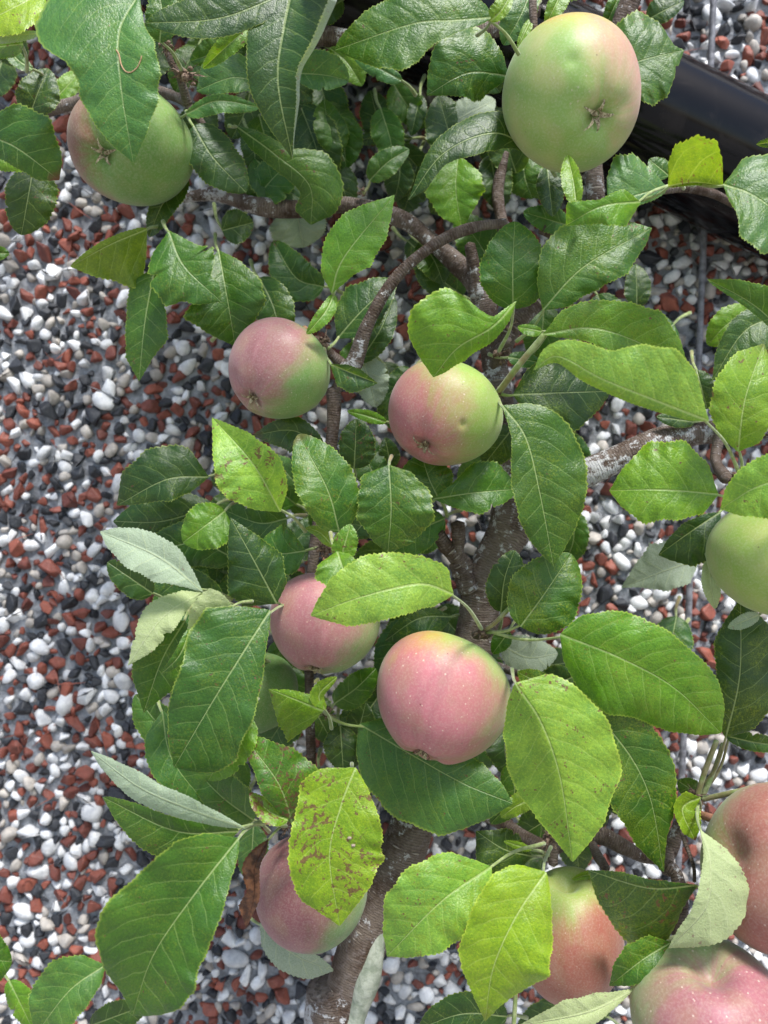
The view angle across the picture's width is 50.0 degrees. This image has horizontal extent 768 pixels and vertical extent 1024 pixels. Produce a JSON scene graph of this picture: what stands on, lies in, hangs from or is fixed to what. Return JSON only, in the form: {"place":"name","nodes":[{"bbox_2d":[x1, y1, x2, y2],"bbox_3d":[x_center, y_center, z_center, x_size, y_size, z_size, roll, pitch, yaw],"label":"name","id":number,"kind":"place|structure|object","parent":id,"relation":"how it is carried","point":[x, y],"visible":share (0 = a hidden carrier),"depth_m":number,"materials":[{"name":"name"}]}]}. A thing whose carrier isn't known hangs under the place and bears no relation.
{"place":"outdoors","nodes":[
{"label":"outdoors","id":0,"kind":"place"},
{"label":"ground","id":1,"kind":"structure","parent":0,"visible":0},
{"bbox_2d":[0,0,767,1023],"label":"apple tree","id":2,"kind":"object","parent":1,"relation":"on","point":[576,752],"visible":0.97,"depth_m":0.40,"materials":[{"name":"green plant"}]},
{"bbox_2d":[67,94,192,205],"bbox_3d":[-0.140,-0.202,0.454,0.067,0.060,0.064,0,0,40],"label":"apple","id":3,"kind":"object","parent":2,"relation":"attached to","point":[159,170],"visible":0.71,"depth_m":0.44,"materials":[{"name":"green food"}]},
{"bbox_2d":[254,653,297,732],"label":"apple","id":4,"kind":"object","parent":2,"relation":"attached to","point":[279,673],"visible":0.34,"depth_m":0.46,"materials":[{"name":"green food"}]},
{"bbox_2d":[228,317,329,418],"bbox_3d":[-0.054,-0.074,0.426,0.053,0.052,0.053,0,0,0],"label":"apple","id":5,"kind":"object","parent":2,"relation":"attached to","point":[278,368],"visible":1,"depth_m":0.41,"materials":[{"name":"food"}]},
{"bbox_2d":[256,836,366,953],"bbox_3d":[-0.039,0.199,0.440,0.060,0.075,0.058,0,0,0],"label":"apple","id":6,"kind":"object","parent":2,"relation":"attached to","point":[290,920],"visible":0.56,"depth_m":0.42,"materials":[{"name":"pink food"}]},
{"bbox_2d":[270,555,379,675],"bbox_3d":[-0.031,0.054,0.433,0.058,0.062,0.059,0,0,0],"label":"apple","id":7,"kind":"object","parent":2,"relation":"attached to","point":[303,638],"visible":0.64,"depth_m":0.41,"materials":[{"name":"pink food"}]},
{"bbox_2d":[377,631,510,764],"bbox_3d":[0.031,0.096,0.431,0.070,0.068,0.068,0,0,0],"label":"apple","id":8,"kind":"object","parent":2,"relation":"attached to","point":[442,697],"visible":0.98,"depth_m":0.41,"materials":[{"name":"pink food"}]},
{"bbox_2d":[388,362,502,465],"bbox_3d":[0.032,-0.052,0.426,0.059,0.055,0.057,0,0,0],"label":"apple","id":9,"kind":"object","parent":2,"relation":"attached to","point":[453,415],"visible":0.92,"depth_m":0.41,"materials":[{"name":"pink food"}]},
{"bbox_2d":[502,12,640,172],"bbox_3d":[0.092,-0.205,0.407,0.067,0.071,0.070,0,0,0],"label":"apple","id":10,"kind":"object","parent":2,"relation":"attached to","point":[572,85],"visible":0.99,"depth_m":0.38,"materials":[{"name":"green food"}]},
{"bbox_2d":[532,866,623,1004],"bbox_3d":[0.096,0.219,0.425,0.054,0.065,0.055,0,0,0],"label":"apple","id":11,"kind":"object","parent":2,"relation":"attached to","point":[588,945],"visible":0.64,"depth_m":0.40,"materials":[{"name":"food"}]},
{"bbox_2d":[630,935,767,1023],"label":"apple","id":12,"kind":"object","parent":2,"relation":"attached to","point":[724,982],"visible":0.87,"depth_m":0.36,"materials":[{"name":"pink food"}]},
{"bbox_2d":[700,782,767,954],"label":"apple","id":13,"kind":"object","parent":2,"relation":"attached to","point":[737,826],"visible":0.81,"depth_m":0.37,"materials":[{"name":"food"}]},
{"bbox_2d":[705,512,767,614],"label":"apple","id":14,"kind":"object","parent":2,"relation":"attached to","point":[736,552],"visible":0.81,"depth_m":0.37,"materials":[{"name":"green food"}]},
{"bbox_2d":[0,0,767,1023],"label":"pebble dash wall","id":15,"kind":"structure","parent":1,"relation":"on","point":[86,418],"depth_m":0.60,"materials":[{"name":"gravel"}]},
{"bbox_2d":[328,0,767,261],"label":"drainpipe","id":16,"kind":"object","parent":15,"relation":"attached to","point":[728,113],"visible":0.24,"depth_m":0.51,"materials":[{"name":"black plastic"}]},
{"bbox_2d":[675,0,716,870],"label":"training wire","id":17,"kind":"object","parent":15,"relation":"attached to","point":[698,364],"visible":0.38,"depth_m":0.58,"materials":[{"name":"grey metal"}]}
]}

